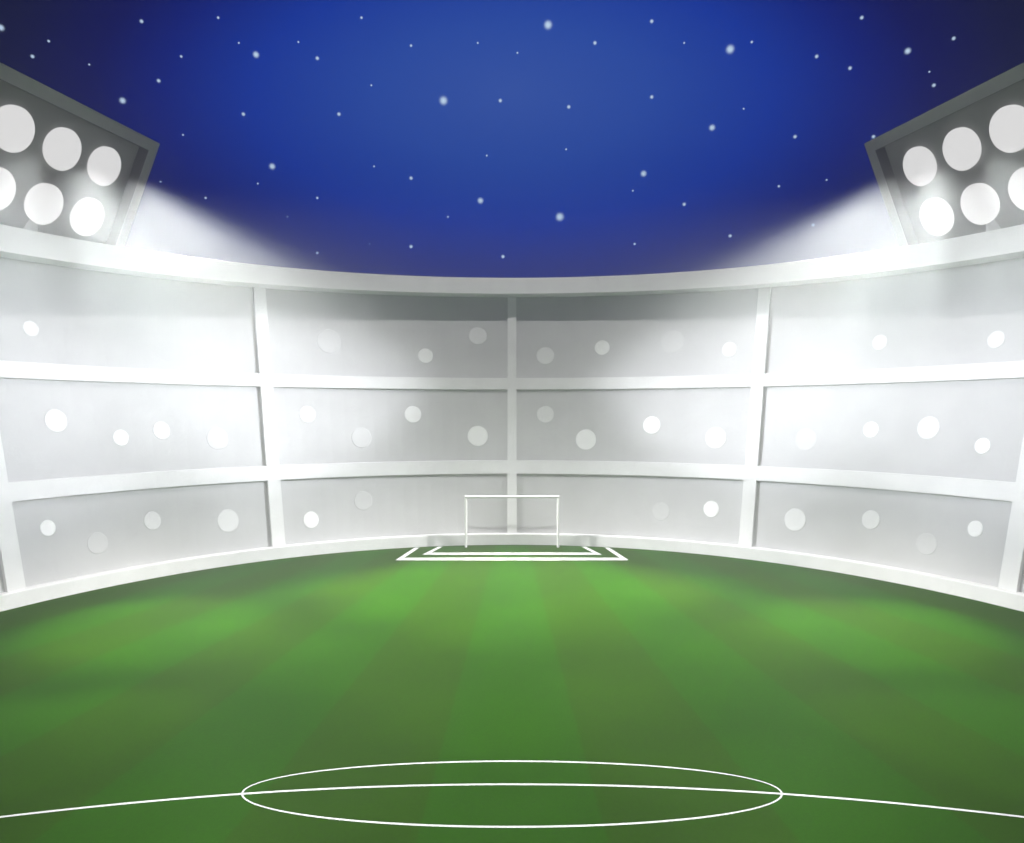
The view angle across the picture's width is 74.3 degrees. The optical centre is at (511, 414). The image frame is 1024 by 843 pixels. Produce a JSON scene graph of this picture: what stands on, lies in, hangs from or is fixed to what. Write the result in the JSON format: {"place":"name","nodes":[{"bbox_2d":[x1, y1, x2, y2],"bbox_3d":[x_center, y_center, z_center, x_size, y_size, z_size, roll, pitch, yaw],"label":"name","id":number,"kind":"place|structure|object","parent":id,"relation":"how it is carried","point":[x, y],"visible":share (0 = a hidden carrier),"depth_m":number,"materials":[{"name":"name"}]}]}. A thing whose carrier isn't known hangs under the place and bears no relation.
{"place":"outdoors","nodes":[
{"label":"outdoors","id":0,"kind":"place"},
{"bbox_2d":[0,545,1023,842],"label":"pitch","id":1,"kind":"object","parent":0,"point":[790,679],"visible":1,"depth_m":24.11,"materials":[{"name":"green plant"}]},
{"bbox_2d":[0,783,1023,817],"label":"halfway line","id":2,"kind":"object","parent":1,"relation":"on","point":[511,784],"visible":1,"depth_m":18.44,"materials":[{"name":"paint"}]},
{"bbox_2d":[242,760,781,827],"bbox_3d":[0.000,10.346,18.560,14.810,0.001,3.290,0,0,0],"label":"circle line","id":3,"kind":"object","parent":1,"relation":"on","point":[511,826],"visible":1,"depth_m":17.57,"materials":[{"name":"paint"}]},
{"bbox_2d":[396,548,627,559],"bbox_3d":[0.000,10.346,50.200,16.560,0.001,4.500,0,0,0],"label":"penalty area line","id":4,"kind":"object","parent":1,"relation":"on","point":[402,557],"visible":1,"depth_m":48.50,"materials":[{"name":"paint"}]},
{"bbox_2d":[465,495,558,547],"bbox_3d":[0.000,8.357,52.600,7.356,4.087,0.193,0,0,0],"label":"goal","id":5,"kind":"object","parent":1,"relation":"on","point":[511,496],"visible":1,"depth_m":52.52,"materials":[{"name":"white paint"}]},
{"bbox_2d":[422,547,601,554],"bbox_3d":[0.000,10.346,51.350,13.240,0.001,3.000,0,0,0],"label":"goal area line","id":6,"kind":"object","parent":1,"relation":"on","point":[430,553],"visible":1,"depth_m":50.24,"materials":[{"name":"paint"}]},
{"bbox_2d":[0,0,1023,277],"label":"sky","id":7,"kind":"structure","parent":0,"point":[728,176],"materials":[{"name":"blue"}]},
{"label":"ground","id":8,"kind":"structure","parent":0,"visible":0},
{"bbox_2d":[0,224,1023,611],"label":"stadium stand","id":9,"kind":"object","parent":8,"relation":"on","point":[136,346],"visible":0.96,"depth_m":49.10,"materials":[{"name":"concrete"}]},
{"bbox_2d":[23,321,38,335],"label":"wall disc","id":10,"kind":"object","parent":9,"relation":"attached to","point":[30,328],"depth_m":40.96,"materials":[{"name":"white"}]},
{"bbox_2d":[40,520,55,535],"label":"wall disc","id":11,"kind":"object","parent":9,"relation":"attached to","point":[47,527],"depth_m":38.85,"materials":[{"name":"white"}]},
{"bbox_2d":[45,409,66,431],"bbox_3d":[-27.549,0.386,40.821,0.453,1.386,1.234,0,0,30],"label":"wall disc","id":12,"kind":"object","parent":9,"relation":"attached to","point":[55,420],"depth_m":40.79,"materials":[{"name":"white"}]},
{"bbox_2d":[0,63,159,246],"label":"floodlight","id":13,"kind":"object","parent":9,"relation":"attached to","point":[71,168],"visible":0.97,"depth_m":45.86,"materials":[{"name":"metal"}]},
{"bbox_2d":[87,532,107,553],"bbox_3d":[-25.114,7.808,40.933,0.425,1.284,1.157,0,0,33],"label":"wall disc","id":14,"kind":"object","parent":9,"relation":"attached to","point":[97,542],"depth_m":40.90,"materials":[{"name":"white"}]},
{"bbox_2d":[113,430,128,445],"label":"wall disc","id":15,"kind":"object","parent":9,"relation":"attached to","point":[120,438],"depth_m":43.64,"materials":[{"name":"white"}]},
{"bbox_2d":[144,512,160,529],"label":"wall disc","id":16,"kind":"object","parent":9,"relation":"attached to","point":[152,520],"depth_m":43.78,"materials":[{"name":"white"}]},
{"bbox_2d":[153,422,169,438],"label":"wall disc","id":17,"kind":"object","parent":9,"relation":"attached to","point":[161,430],"depth_m":45.73,"materials":[{"name":"white"}]},
{"bbox_2d":[207,428,227,449],"bbox_3d":[-21.040,1.742,48.243,1.451,1.572,0.504,0,0,-42],"label":"wall disc","id":18,"kind":"object","parent":9,"relation":"attached to","point":[217,438],"depth_m":48.20,"materials":[{"name":"white"}]},
{"bbox_2d":[217,509,238,531],"bbox_3d":[-19.844,7.435,47.234,1.429,1.539,0.495,0,0,-41],"label":"wall disc","id":19,"kind":"object","parent":9,"relation":"attached to","point":[228,520],"depth_m":47.19,"materials":[{"name":"white"}]},
{"bbox_2d":[299,406,314,422],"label":"wall disc","id":20,"kind":"object","parent":9,"relation":"attached to","point":[307,414],"depth_m":52.49,"materials":[{"name":"white"}]},
{"bbox_2d":[303,512,318,527],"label":"wall disc","id":21,"kind":"object","parent":9,"relation":"attached to","point":[310,519],"depth_m":50.51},
{"bbox_2d":[317,329,340,352],"bbox_3d":[-14.867,-5.924,54.915,1.908,1.998,0.620,0,0,-26],"label":"wall disc","id":22,"kind":"object","parent":9,"relation":"attached to","point":[328,341],"depth_m":54.86,"materials":[{"name":"white"}]},
{"bbox_2d":[352,428,370,447],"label":"wall disc","id":23,"kind":"object","parent":9,"relation":"attached to","point":[361,437],"depth_m":53.84,"materials":[{"name":"white"}]},
{"bbox_2d":[354,491,371,509],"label":"wall disc","id":24,"kind":"object","parent":9,"relation":"attached to","point":[362,500],"depth_m":52.58,"materials":[{"name":"white"}]},
{"bbox_2d":[405,406,420,422],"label":"wall disc","id":25,"kind":"object","parent":9,"relation":"attached to","point":[412,414],"depth_m":55.67,"materials":[{"name":"white"}]},
{"bbox_2d":[418,348,432,362],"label":"wall disc","id":26,"kind":"object","parent":9,"relation":"attached to","point":[425,355],"depth_m":57.26,"materials":[{"name":"white"}]},
{"bbox_2d":[468,426,487,445],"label":"wall disc","id":27,"kind":"object","parent":9,"relation":"attached to","point":[477,435],"depth_m":56.11,"materials":[{"name":"white"}]},
{"bbox_2d":[469,327,486,343],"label":"wall disc","id":28,"kind":"object","parent":9,"relation":"attached to","point":[477,335],"depth_m":58.44,"materials":[{"name":"white"}]},
{"bbox_2d":[536,347,553,363],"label":"wall disc","id":29,"kind":"object","parent":9,"relation":"attached to","point":[544,355],"depth_m":57.97,"materials":[{"name":"white"}]},
{"bbox_2d":[537,406,553,422],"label":"wall disc","id":30,"kind":"object","parent":9,"relation":"attached to","point":[545,414],"depth_m":56.60,"materials":[{"name":"white"}]},
{"bbox_2d":[576,429,595,449],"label":"wall disc","id":31,"kind":"object","parent":9,"relation":"attached to","point":[585,439],"depth_m":55.56,"materials":[{"name":"white"}]},
{"bbox_2d":[595,340,609,354],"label":"wall disc","id":32,"kind":"object","parent":9,"relation":"attached to","point":[602,347],"depth_m":57.38,"materials":[{"name":"white"}]},
{"bbox_2d":[643,416,659,433],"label":"wall disc","id":33,"kind":"object","parent":9,"relation":"attached to","point":[651,424],"depth_m":54.42,"materials":[{"name":"white"}]},
{"bbox_2d":[652,503,668,520],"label":"wall disc","id":34,"kind":"object","parent":9,"relation":"attached to","point":[660,511],"depth_m":52.36,"materials":[{"name":"white"}]},
{"bbox_2d":[661,330,683,352],"bbox_3d":[13.222,-6.008,55.698,1.882,1.955,0.608,0,0,23],"label":"wall disc","id":35,"kind":"object","parent":9,"relation":"attached to","point":[672,341],"depth_m":55.65,"materials":[{"name":"white"}]},
{"bbox_2d":[704,501,718,516],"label":"wall disc","id":36,"kind":"object","parent":9,"relation":"attached to","point":[711,508],"depth_m":50.78,"materials":[{"name":"white"}]},
{"bbox_2d":[706,427,725,447],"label":"wall disc","id":37,"kind":"object","parent":9,"relation":"attached to","point":[715,437],"depth_m":52.04,"materials":[{"name":"white"}]},
{"bbox_2d":[722,342,735,356],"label":"wall disc","id":38,"kind":"object","parent":9,"relation":"attached to","point":[728,349],"depth_m":53.37,"materials":[{"name":"white"}]},
{"bbox_2d":[785,509,805,530],"bbox_3d":[19.804,7.381,47.289,1.431,1.541,0.495,0,0,41],"label":"wall disc","id":39,"kind":"object","parent":9,"relation":"attached to","point":[795,519],"depth_m":47.24,"materials":[{"name":"white"}]},
{"bbox_2d":[795,429,815,449],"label":"wall disc","id":40,"kind":"object","parent":9,"relation":"attached to","point":[805,439],"depth_m":48.23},
{"bbox_2d":[863,422,877,436],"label":"wall disc","id":41,"kind":"object","parent":9,"relation":"attached to","point":[870,429],"depth_m":45.35,"materials":[{"name":"white"}]},
{"bbox_2d":[862,510,879,528],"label":"wall disc","id":42,"kind":"object","parent":9,"relation":"attached to","point":[870,519],"depth_m":43.84,"materials":[{"name":"white"}]},
{"bbox_2d":[872,334,886,349],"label":"wall disc","id":43,"kind":"object","parent":9,"relation":"attached to","point":[879,342],"depth_m":46.45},
{"bbox_2d":[916,533,936,554],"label":"wall disc","id":44,"kind":"object","parent":9,"relation":"attached to","point":[926,543],"depth_m":40.88,"materials":[{"name":"white"}]},
{"bbox_2d":[917,416,939,438],"bbox_3d":[26.264,0.858,42.623,0.469,1.446,1.297,0,0,-34],"label":"wall disc","id":45,"kind":"object","parent":9,"relation":"attached to","point":[928,427],"depth_m":42.59,"materials":[{"name":"white"}]},
{"bbox_2d":[864,63,1023,246],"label":"floodlight","id":46,"kind":"object","parent":9,"relation":"attached to","point":[952,168],"visible":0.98,"depth_m":45.86,"materials":[{"name":"metal"}]},
{"bbox_2d":[968,521,982,536],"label":"wall disc","id":47,"kind":"object","parent":9,"relation":"attached to","point":[975,528],"depth_m":38.88,"materials":[{"name":"white"}]},
{"bbox_2d":[975,438,989,453],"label":"wall disc","id":48,"kind":"object","parent":9,"relation":"attached to","point":[982,445],"depth_m":39.73,"materials":[{"name":"white"}]},
{"bbox_2d":[987,331,1004,347],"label":"wall disc","id":49,"kind":"object","parent":9,"relation":"attached to","point":[995,339],"depth_m":40.66,"materials":[{"name":"white"}]}
]}

